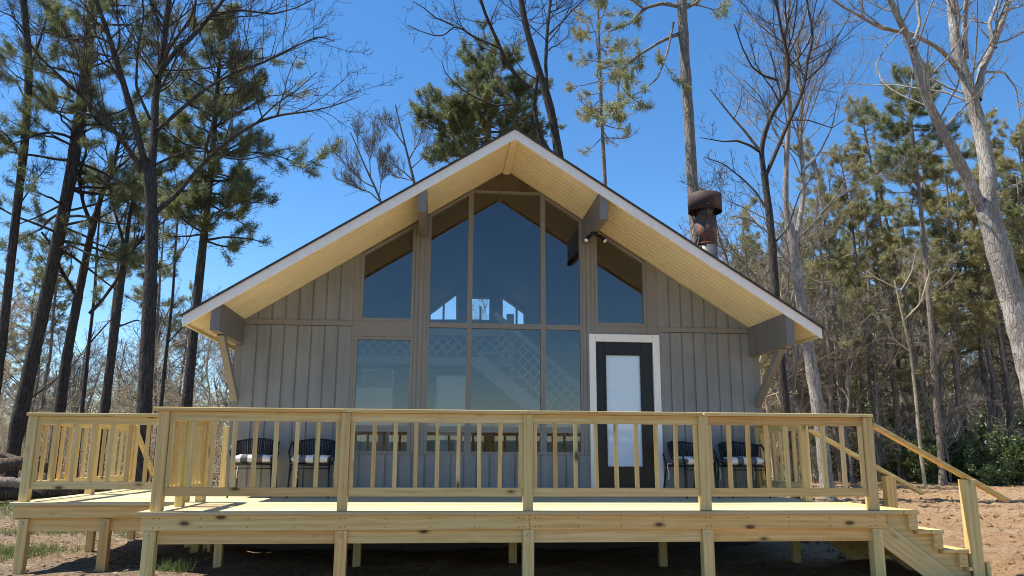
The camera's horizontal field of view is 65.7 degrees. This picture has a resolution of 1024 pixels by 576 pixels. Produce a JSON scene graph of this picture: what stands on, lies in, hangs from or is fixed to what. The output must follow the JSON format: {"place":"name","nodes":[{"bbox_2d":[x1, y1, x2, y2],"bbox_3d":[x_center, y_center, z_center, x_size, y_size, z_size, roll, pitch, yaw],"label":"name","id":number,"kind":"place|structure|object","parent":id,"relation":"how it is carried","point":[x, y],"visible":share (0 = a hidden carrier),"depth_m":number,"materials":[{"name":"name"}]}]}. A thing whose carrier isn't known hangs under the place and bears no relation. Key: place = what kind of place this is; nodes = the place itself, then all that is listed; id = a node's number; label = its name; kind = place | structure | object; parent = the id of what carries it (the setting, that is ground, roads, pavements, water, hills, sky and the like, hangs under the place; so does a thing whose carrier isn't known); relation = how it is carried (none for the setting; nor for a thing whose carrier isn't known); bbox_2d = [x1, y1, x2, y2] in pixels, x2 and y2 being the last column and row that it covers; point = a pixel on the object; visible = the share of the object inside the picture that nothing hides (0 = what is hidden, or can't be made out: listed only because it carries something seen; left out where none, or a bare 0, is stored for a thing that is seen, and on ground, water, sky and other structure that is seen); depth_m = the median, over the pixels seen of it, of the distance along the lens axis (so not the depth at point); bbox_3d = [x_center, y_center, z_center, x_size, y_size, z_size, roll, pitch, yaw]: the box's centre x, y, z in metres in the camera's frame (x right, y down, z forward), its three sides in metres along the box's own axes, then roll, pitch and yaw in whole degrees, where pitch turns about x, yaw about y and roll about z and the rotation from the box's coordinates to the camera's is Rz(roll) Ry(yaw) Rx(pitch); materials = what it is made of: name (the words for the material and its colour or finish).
{"place":"outdoors","nodes":[
{"label":"outdoors","id":0,"kind":"place"},
{"bbox_2d":[354,369,394,450],"bbox_3d":[-2.553,2.546,14.441,0.729,2.113,0.500,1,-12,-5],"label":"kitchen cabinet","id":1,"kind":"object","parent":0,"point":[375,390],"visible":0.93,"depth_m":14.31,"materials":[{"name":"white wood"}]},
{"bbox_2d":[434,375,465,451],"bbox_3d":[-1.142,2.663,14.762,0.594,2.030,0.695,1,-12,-5],"label":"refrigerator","id":2,"kind":"object","parent":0,"point":[450,392],"visible":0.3,"depth_m":14.59,"materials":[{"name":"metal"}]},
{"bbox_2d":[0,449,1023,575],"bbox_3d":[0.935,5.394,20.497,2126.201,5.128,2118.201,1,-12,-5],"label":"ground","id":3,"kind":"structure","parent":0,"point":[766,558],"depth_m":9.76,"materials":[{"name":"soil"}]},
{"bbox_2d":[0,274,41,414],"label":"bare tree","id":4,"kind":"object","parent":3,"relation":"on","point":[8,368],"visible":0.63,"depth_m":30.38,"materials":[{"name":"beige plant"}]},
{"bbox_2d":[3,268,59,413],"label":"pine tree","id":5,"kind":"object","parent":3,"relation":"on","point":[34,295],"visible":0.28,"depth_m":46.69,"materials":[{"name":"green plant"}]},
{"bbox_2d":[0,326,65,412],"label":"bare tree","id":6,"kind":"object","parent":3,"relation":"on","point":[36,380],"visible":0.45,"depth_m":36.45,"materials":[{"name":"brown plant"}]},
{"bbox_2d":[0,0,87,395],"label":"pine tree","id":7,"kind":"object","parent":3,"relation":"on","point":[18,199],"visible":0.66,"depth_m":23.81,"materials":[{"name":"green plant"}]},
{"bbox_2d":[25,222,78,412],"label":"pine tree","id":8,"kind":"object","parent":3,"relation":"on","point":[63,303],"visible":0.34,"depth_m":41.50,"materials":[{"name":"green plant"}]},
{"bbox_2d":[0,487,111,500],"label":"fallen log","id":9,"kind":"object","parent":3,"relation":"on","point":[9,493],"visible":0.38,"depth_m":20.63,"materials":[{"name":"brown wood"}]},
{"bbox_2d":[0,455,48,473],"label":"fallen log","id":10,"kind":"object","parent":9,"relation":"on","point":[14,463],"visible":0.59,"depth_m":20.41,"materials":[{"name":"brown wood"}]},
{"bbox_2d":[2,259,122,446],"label":"bare tree","id":11,"kind":"object","parent":3,"relation":"on","point":[53,381],"visible":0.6,"depth_m":32.85,"materials":[{"name":"brown plant"}]},
{"bbox_2d":[20,325,123,434],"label":"bare tree","id":12,"kind":"object","parent":3,"relation":"on","point":[75,370],"visible":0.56,"depth_m":37.75,"materials":[{"name":"brown plant"}]},
{"bbox_2d":[40,321,137,412],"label":"bare tree","id":13,"kind":"object","parent":3,"relation":"on","point":[90,365],"visible":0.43,"depth_m":49.97,"materials":[{"name":"brown plant"}]},
{"bbox_2d":[0,0,190,477],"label":"pine tree","id":14,"kind":"object","parent":3,"relation":"on","point":[18,421],"visible":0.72,"depth_m":24.40,"materials":[{"name":"green plant"}]},
{"bbox_2d":[76,157,132,477],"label":"pine tree","id":15,"kind":"object","parent":3,"relation":"on","point":[84,384],"visible":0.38,"depth_m":26.94,"materials":[{"name":"plant"}]},
{"bbox_2d":[30,89,180,479],"bbox_3d":[-13.312,-0.115,25.669,4.374,13.490,2.415,8,-14,-33],"label":"pine tree","id":16,"kind":"object","parent":3,"relation":"on","point":[60,403],"visible":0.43,"depth_m":25.22,"materials":[{"name":"green plant"}]},
{"bbox_2d":[93,148,147,410],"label":"pine tree","id":17,"kind":"object","parent":3,"relation":"on","point":[117,271],"visible":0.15,"depth_m":37.76,"materials":[{"name":"green plant"}]},
{"bbox_2d":[96,145,180,476],"bbox_3d":[-11.363,0.782,24.036,2.679,11.112,2.688,1,-12,-5],"label":"pine tree","id":18,"kind":"object","parent":3,"relation":"on","point":[105,403],"visible":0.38,"depth_m":23.74,"materials":[{"name":"plant"}]},
{"bbox_2d":[93,329,187,434],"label":"bare tree","id":19,"kind":"object","parent":3,"relation":"on","point":[128,387],"visible":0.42,"depth_m":30.94,"materials":[{"name":"beige plant"}]},
{"bbox_2d":[95,293,216,456],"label":"bare tree","id":20,"kind":"object","parent":3,"relation":"on","point":[165,319],"visible":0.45,"depth_m":33.93,"materials":[{"name":"brown plant"}]},
{"bbox_2d":[126,212,185,406],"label":"pine tree","id":21,"kind":"object","parent":3,"relation":"on","point":[139,288],"visible":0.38,"depth_m":42.72,"materials":[{"name":"green plant"}]},
{"bbox_2d":[114,285,222,406],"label":"bare tree","id":22,"kind":"object","parent":3,"relation":"on","point":[185,346],"visible":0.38,"depth_m":41.66,"materials":[{"name":"brown plant"}]},
{"bbox_2d":[151,163,216,481],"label":"pine tree","id":23,"kind":"object","parent":3,"relation":"on","point":[164,370],"visible":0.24,"depth_m":27.26,"materials":[{"name":"plant"}]},
{"bbox_2d":[153,333,234,427],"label":"bare tree","id":24,"kind":"object","parent":3,"relation":"on","point":[200,383],"visible":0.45,"depth_m":33.41,"materials":[{"name":"beige plant"}]},
{"bbox_2d":[0,0,413,481],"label":"oak tree","id":25,"kind":"object","parent":3,"relation":"on","point":[147,165],"visible":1,"depth_m":18.01,"materials":[{"name":"brown plant"}]},
{"bbox_2d":[133,0,345,406],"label":"pine tree","id":26,"kind":"object","parent":3,"relation":"on","point":[240,181],"visible":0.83,"depth_m":21.06,"materials":[{"name":"green plant"}]},
{"bbox_2d":[327,107,396,201],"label":"bare tree","id":27,"kind":"object","parent":3,"relation":"on","point":[351,168],"visible":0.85,"depth_m":34.52,"materials":[{"name":"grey plant"}]},
{"bbox_2d":[371,105,436,183],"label":"bare tree","id":28,"kind":"object","parent":3,"relation":"on","point":[420,137],"visible":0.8,"depth_m":34.82,"materials":[{"name":"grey plant"}]},
{"bbox_2d":[408,18,568,170],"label":"pine tree","id":29,"kind":"object","parent":3,"relation":"on","point":[463,114],"visible":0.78,"depth_m":31.02,"materials":[{"name":"green plant"}]},
{"bbox_2d":[400,0,596,157],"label":"forked tree","id":30,"kind":"object","parent":3,"relation":"on","point":[541,79],"visible":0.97,"depth_m":25.88,"materials":[{"name":"plant"}]},
{"bbox_2d":[180,127,824,551],"bbox_3d":[-0.413,1.520,14.346,8.000,5.825,9.367,1,-12,-5],"label":"cabin","id":31,"kind":"object","parent":3,"relation":"on","point":[620,303],"visible":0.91,"depth_m":11.11,"materials":[{"name":"beige paint"}]},
{"bbox_2d":[352,336,412,428],"bbox_3d":[-1.769,1.289,10.850,0.798,1.244,0.080,1,-12,-5],"label":"window","id":32,"kind":"structure","parent":31,"relation":"in","point":[357,338],"depth_m":10.85,"materials":[{"name":"beige paint"}]},
{"bbox_2d":[354,428,410,454],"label":"window","id":33,"kind":"structure","parent":31,"relation":"in","point":[407,452],"depth_m":10.66,"materials":[{"name":"beige paint"}]},
{"bbox_2d":[359,223,416,321],"bbox_3d":[-1.739,-0.233,11.169,0.752,1.434,0.080,1,-12,-5],"label":"window","id":34,"kind":"structure","parent":31,"relation":"in","point":[414,227],"depth_m":11.12,"materials":[{"name":"blue glass"}]},
{"bbox_2d":[424,325,468,428],"bbox_3d":[-0.899,1.221,10.948,0.595,1.425,0.080,1,-12,-5],"label":"window","id":35,"kind":"structure","parent":31,"relation":"in","point":[428,326],"depth_m":10.94,"materials":[{"name":"glass"}]},
{"bbox_2d":[427,191,471,324],"bbox_3d":[-0.890,-0.438,11.294,0.595,1.965,0.080,1,-12,-5],"label":"window","id":36,"kind":"structure","parent":31,"relation":"in","point":[462,198],"depth_m":11.25,"materials":[{"name":"beige paint"}]},
{"bbox_2d":[467,429,543,454],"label":"window","id":37,"kind":"structure","parent":31,"relation":"in","point":[470,431],"depth_m":10.81,"materials":[{"name":"beige paint"}]},
{"bbox_2d":[469,190,542,326],"bbox_3d":[-0.077,-0.428,11.371,1.040,1.985,0.080,1,-12,-5],"label":"window","id":38,"kind":"structure","parent":31,"relation":"in","point":[540,194],"depth_m":11.36,"materials":[{"name":"beige paint"}]},
{"bbox_2d":[468,325,543,429],"bbox_3d":[-0.085,1.241,11.023,1.040,1.425,0.080,1,-12,-5],"label":"window","id":39,"kind":"structure","parent":31,"relation":"in","point":[541,427],"depth_m":11.04,"materials":[{"name":"beige paint"}]},
{"bbox_2d":[444,435,579,451],"bbox_3d":[0.004,2.796,12.560,2.153,0.881,0.750,1,-12,-5],"label":"dining table","id":40,"kind":"object","parent":31,"relation":"on","point":[451,438],"visible":0.48,"depth_m":12.28,"materials":[{"name":"brown wood"}]},
{"bbox_2d":[543,195,582,327],"bbox_3d":[0.722,-0.389,11.441,0.565,1.946,0.080,1,-12,-5],"label":"window","id":41,"kind":"structure","parent":31,"relation":"in","point":[545,199],"depth_m":11.40,"materials":[{"name":"beige paint"}]},
{"bbox_2d":[543,327,583,429],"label":"window","id":42,"kind":"structure","parent":31,"relation":"in","point":[580,330],"depth_m":11.09,"materials":[{"name":"glass"}]},
{"bbox_2d":[594,232,646,326],"bbox_3d":[1.554,-0.152,11.473,0.752,1.434,0.080,1,-12,-5],"label":"window","id":43,"kind":"structure","parent":31,"relation":"in","point":[643,275],"depth_m":11.42,"materials":[{"name":"beige paint"}]},
{"bbox_2d":[596,342,654,487],"bbox_3d":[1.578,1.790,11.030,0.816,2.080,0.108,1,-12,-5],"label":"door","id":44,"kind":"structure","parent":31,"relation":"in","point":[624,371],"depth_m":11.08,"materials":[{"name":"black paint"}]},
{"bbox_2d":[9,407,1009,575],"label":"wooden deck","id":45,"kind":"structure","parent":3,"relation":"on","point":[179,499],"depth_m":8.05,"materials":[{"name":"brown wood"}]},
{"bbox_2d":[226,438,279,497],"bbox_3d":[-3.261,2.268,10.049,0.594,0.735,0.563,2,-12,-9],"label":"patio chair","id":46,"kind":"object","parent":45,"relation":"on","point":[239,450],"visible":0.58,"depth_m":10.25,"materials":[{"name":"black metal"}]},
{"bbox_2d":[285,438,335,497],"bbox_3d":[-2.532,2.286,10.116,0.593,0.735,0.563,1,-12,-2],"label":"patio chair","id":47,"kind":"object","parent":45,"relation":"on","point":[330,450],"visible":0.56,"depth_m":10.29,"materials":[{"name":"black metal"}]},
{"bbox_2d":[662,441,719,498],"bbox_3d":[2.360,2.401,10.546,0.593,0.735,0.563,5,-13,-23],"label":"patio chair","id":48,"kind":"object","parent":45,"relation":"on","point":[670,448],"visible":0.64,"depth_m":10.62,"materials":[{"name":"black metal"}]},
{"bbox_2d":[716,441,770,497],"bbox_3d":[3.070,2.423,10.632,0.594,0.735,0.563,2,-12,-8],"label":"patio chair","id":49,"kind":"object","parent":45,"relation":"on","point":[722,446],"visible":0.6,"depth_m":10.79,"materials":[{"name":"black metal"}]},
{"bbox_2d":[0,322,1018,461],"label":"distant woods","id":50,"kind":"object","parent":3,"relation":"on","point":[181,390],"depth_m":71.52,"materials":[{"name":"brown plant"}]},
{"bbox_2d":[0,476,1023,571],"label":"grass","id":51,"kind":"structure","parent":3,"relation":"on","point":[11,549],"depth_m":10.16,"materials":[{"name":"green plant"}]},
{"bbox_2d":[0,370,1023,486],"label":"undergrowth","id":52,"kind":"object","parent":3,"relation":"on","point":[4,438],"depth_m":34.94,"materials":[{"name":"plant"}]},
{"bbox_2d":[562,0,642,185],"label":"pine tree","id":53,"kind":"object","parent":3,"relation":"on","point":[598,74],"visible":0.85,"depth_m":33.88,"materials":[{"name":"green plant"}]},
{"bbox_2d":[590,0,734,243],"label":"pine tree","id":54,"kind":"object","parent":3,"relation":"on","point":[682,35],"visible":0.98,"depth_m":23.99,"materials":[{"name":"green plant"}]},
{"bbox_2d":[677,160,801,351],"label":"bare tree","id":55,"kind":"object","parent":3,"relation":"on","point":[718,234],"visible":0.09,"depth_m":34.53,"materials":[{"name":"brown plant"}]},
{"bbox_2d":[720,217,777,384],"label":"pine tree","id":56,"kind":"object","parent":3,"relation":"on","point":[740,267],"visible":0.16,"depth_m":36.55,"materials":[{"name":"green plant"}]},
{"bbox_2d":[724,196,777,477],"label":"pine tree","id":57,"kind":"object","parent":3,"relation":"on","point":[757,235],"visible":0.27,"depth_m":40.61,"materials":[{"name":"green plant"}]},
{"bbox_2d":[677,192,856,475],"bbox_3d":[10.694,2.067,33.817,6.935,12.400,6.278,6,-13,-27],"label":"bare tree","id":58,"kind":"object","parent":3,"relation":"on","point":[788,350],"visible":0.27,"depth_m":34.26,"materials":[{"name":"brown plant"}]},
{"bbox_2d":[720,252,844,479],"bbox_3d":[10.781,3.009,32.567,4.681,10.199,5.188,3,-11,-10],"label":"bare tree","id":59,"kind":"object","parent":3,"relation":"on","point":[787,368],"visible":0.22,"depth_m":32.08,"materials":[{"name":"beige plant"}]},
{"bbox_2d":[696,0,887,498],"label":"bare tree","id":60,"kind":"object","parent":3,"relation":"on","point":[781,369],"visible":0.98,"depth_m":20.99,"materials":[{"name":"pale brown bark"}]},
{"bbox_2d":[710,0,881,500],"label":"bare tree","id":61,"kind":"object","parent":3,"relation":"on","point":[792,234],"visible":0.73,"depth_m":24.09,"materials":[{"name":"grey plant"}]},
{"bbox_2d":[698,142,926,412],"bbox_3d":[11.643,0.885,30.744,8.305,13.525,7.062,4,-12,-19],"label":"bare tree","id":62,"kind":"object","parent":3,"relation":"on","point":[796,356],"visible":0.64,"depth_m":30.78,"materials":[{"name":"brown plant"}]},
{"bbox_2d":[789,134,858,479],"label":"pine tree","id":63,"kind":"object","parent":3,"relation":"on","point":[851,210],"visible":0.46,"depth_m":38.32,"materials":[{"name":"green plant"}]},
{"bbox_2d":[779,176,869,482],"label":"pine tree","id":64,"kind":"object","parent":3,"relation":"on","point":[835,434],"visible":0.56,"depth_m":35.85,"materials":[{"name":"green plant"}]},
{"bbox_2d":[801,214,865,432],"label":"pine tree","id":65,"kind":"object","parent":3,"relation":"on","point":[831,242],"visible":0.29,"depth_m":39.21,"materials":[{"name":"green plant"}]},
{"bbox_2d":[769,320,909,479],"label":"bare tree","id":66,"kind":"object","parent":3,"relation":"on","point":[844,378],"visible":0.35,"depth_m":36.16,"materials":[{"name":"brown plant"}]},
{"bbox_2d":[774,283,905,482],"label":"bare tree","id":67,"kind":"object","parent":3,"relation":"on","point":[848,369],"visible":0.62,"depth_m":34.42,"materials":[{"name":"grey plant"}]},
{"bbox_2d":[821,142,884,467],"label":"pine tree","id":68,"kind":"object","parent":3,"relation":"on","point":[856,214],"visible":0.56,"depth_m":38.41,"materials":[{"name":"green plant"}]},
{"bbox_2d":[831,242,887,428],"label":"pine tree","id":69,"kind":"object","parent":3,"relation":"on","point":[854,377],"visible":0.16,"depth_m":42.16,"materials":[{"name":"green plant"}]},
{"bbox_2d":[800,322,934,481],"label":"bare tree","id":70,"kind":"object","parent":3,"relation":"on","point":[874,371],"visible":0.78,"depth_m":34.85,"materials":[{"name":"brown plant"}]},
{"bbox_2d":[827,174,912,480],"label":"pine tree","id":71,"kind":"object","parent":3,"relation":"on","point":[852,224],"visible":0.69,"depth_m":36.60,"materials":[{"name":"green plant"}]},
{"bbox_2d":[836,94,916,476],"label":"pine tree","id":72,"kind":"object","parent":3,"relation":"on","point":[854,138],"visible":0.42,"depth_m":40.37,"materials":[{"name":"green plant"}]},
{"bbox_2d":[840,226,928,481],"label":"pine tree","id":73,"kind":"object","parent":3,"relation":"on","point":[895,407],"visible":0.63,"depth_m":36.38,"materials":[{"name":"green plant"}]},
{"bbox_2d":[852,219,925,477],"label":"pine tree","id":74,"kind":"object","parent":3,"relation":"on","point":[895,239],"visible":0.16,"depth_m":40.72,"materials":[{"name":"green plant"}]},
{"bbox_2d":[856,141,937,481],"bbox_3d":[18.406,0.766,37.211,2.935,16.398,3.310,0,-15,-4],"label":"pine tree","id":75,"kind":"object","parent":3,"relation":"on","point":[864,148],"visible":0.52,"depth_m":37.25,"materials":[{"name":"green plant"}]},
{"bbox_2d":[773,482,1023,575],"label":"clay rubble","id":76,"kind":"object","parent":3,"relation":"on","point":[988,525],"visible":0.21,"depth_m":16.41,"materials":[{"name":"brown soil soil"}]},
{"bbox_2d":[843,255,973,437],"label":"bare tree","id":77,"kind":"object","parent":3,"relation":"on","point":[902,413],"visible":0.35,"depth_m":38.02,"materials":[{"name":"brown plant"}]},
{"bbox_2d":[863,238,960,485],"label":"dead sapling","id":78,"kind":"object","parent":3,"relation":"on","point":[916,400],"visible":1,"depth_m":33.23,"materials":[{"name":"beige plant"}]},
{"bbox_2d":[850,58,974,484],"bbox_3d":[17.996,-1.225,34.873,4.661,19.449,4.032,6,-13,-23],"label":"pine tree","id":79,"kind":"object","parent":3,"relation":"on","point":[909,144],"visible":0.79,"depth_m":35.56,"materials":[{"name":"green plant"}]},
{"bbox_2d":[887,426,947,482],"bbox_3d":[17.322,7.128,33.975,2.443,2.476,3.428,-8,-15,36],"label":"evergreen shrub","id":80,"kind":"object","parent":3,"relation":"on","point":[914,467],"visible":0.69,"depth_m":33.80,"materials":[{"name":"green plant"}]},
{"bbox_2d":[894,140,951,428],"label":"pine tree","id":81,"kind":"object","parent":3,"relation":"on","point":[932,145],"visible":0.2,"depth_m":47.38,"materials":[{"name":"green plant"}]},
{"bbox_2d":[823,0,1023,405],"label":"forked tree","id":82,"kind":"object","parent":3,"relation":"on","point":[999,252],"visible":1,"depth_m":17.16,"materials":[{"name":"grey plant"}]},
{"bbox_2d":[847,284,1000,448],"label":"bare tree","id":83,"kind":"object","parent":3,"relation":"on","point":[941,372],"visible":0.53,"depth_m":37.62,"materials":[{"name":"brown plant"}]},
{"bbox_2d":[890,251,968,443],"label":"pine tree","id":84,"kind":"object","parent":3,"relation":"on","point":[904,269],"visible":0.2,"depth_m":40.83,"materials":[{"name":"green plant"}]},
{"bbox_2d":[903,429,981,477],"bbox_3d":[19.189,7.474,35.510,2.678,2.419,3.306,12,-16,-44],"label":"evergreen shrub","id":85,"kind":"object","parent":3,"relation":"on","point":[955,446],"visible":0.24,"depth_m":35.00,"materials":[{"name":"green plant"}]},
{"bbox_2d":[906,216,985,441],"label":"pine tree","id":86,"kind":"object","parent":3,"relation":"on","point":[969,328],"visible":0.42,"depth_m":39.12,"materials":[{"name":"green plant"}]},
{"bbox_2d":[897,331,1009,482],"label":"bare tree","id":87,"kind":"object","parent":3,"relation":"on","point":[950,413],"visible":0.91,"depth_m":33.54,"materials":[{"name":"brown plant"}]},
{"bbox_2d":[912,175,995,477],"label":"pine tree","id":88,"kind":"object","parent":3,"relation":"on","point":[984,379],"visible":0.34,"depth_m":39.02,"materials":[{"name":"green plant"}]},
{"bbox_2d":[907,161,1001,450],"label":"pine tree","id":89,"kind":"object","parent":3,"relation":"on","point":[968,342],"visible":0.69,"depth_m":36.75,"materials":[{"name":"green plant"}]},
{"bbox_2d":[926,440,991,481],"bbox_3d":[19.781,7.582,34.707,2.420,2.095,3.175,4,-12,-15],"label":"evergreen shrub","id":90,"kind":"object","parent":3,"relation":"on","point":[957,463],"visible":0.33,"depth_m":34.08,"materials":[{"name":"green plant"}]},
{"bbox_2d":[923,145,1020,466],"bbox_3d":[21.697,0.714,37.364,4.318,16.514,4.493,-6,-13,26],"label":"pine tree","id":91,"kind":"object","parent":3,"relation":"on","point":[985,341],"visible":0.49,"depth_m":37.32,"materials":[{"name":"green plant"}]},
{"bbox_2d":[924,404,1023,465],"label":"evergreen shrub","id":92,"kind":"object","parent":3,"relation":"on","point":[978,428],"visible":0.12,"depth_m":41.21,"materials":[{"name":"green plant"}]},
{"bbox_2d":[943,147,1023,480],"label":"pine tree","id":93,"kind":"object","parent":3,"relation":"on","point":[966,215],"visible":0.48,"depth_m":37.17,"materials":[{"name":"green plant"}]},
{"bbox_2d":[954,106,1016,463],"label":"pine tree","id":94,"kind":"object","parent":3,"relation":"on","point":[999,143],"visible":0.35,"depth_m":41.99,"materials":[{"name":"green plant"}]},
{"bbox_2d":[948,356,1023,478],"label":"bare tree","id":95,"kind":"object","parent":3,"relation":"on","point":[988,392],"visible":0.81,"depth_m":36.47,"materials":[{"name":"brown plant"}]},
{"bbox_2d":[951,165,1023,436],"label":"pine tree","id":96,"kind":"object","parent":3,"relation":"on","point":[1020,268],"visible":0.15,"depth_m":38.87,"materials":[{"name":"green plant"}]},
{"bbox_2d":[963,454,1023,486],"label":"evergreen shrub","id":97,"kind":"object","parent":3,"relation":"on","point":[990,474],"visible":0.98,"depth_m":32.01,"materials":[{"name":"green plant"}]},
{"bbox_2d":[973,423,1023,484],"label":"evergreen shrub","id":98,"kind":"object","parent":3,"relation":"on","point":[1006,451],"visible":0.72,"depth_m":33.09,"materials":[{"name":"green plant"}]},
{"bbox_2d":[985,163,1023,285],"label":"pine tree","id":99,"kind":"object","parent":3,"relation":"on","point":[1019,195],"visible":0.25,"depth_m":39.81,"materials":[{"name":"green plant"}]},
{"bbox_2d":[995,116,1023,218],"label":"pine tree","id":100,"kind":"object","parent":3,"relation":"on","point":[1002,134],"visible":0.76,"depth_m":40.57,"materials":[{"name":"green plant"}]},
{"bbox_2d":[996,127,1023,265],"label":"pine tree","id":101,"kind":"object","parent":3,"relation":"on","point":[1017,211],"visible":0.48,"depth_m":40.26,"materials":[{"name":"green plant"}]},
{"bbox_2d":[0,0,1023,445],"label":"sky","id":102,"kind":"structure","parent":0,"point":[645,169],"materials":[{"name":"blue"}]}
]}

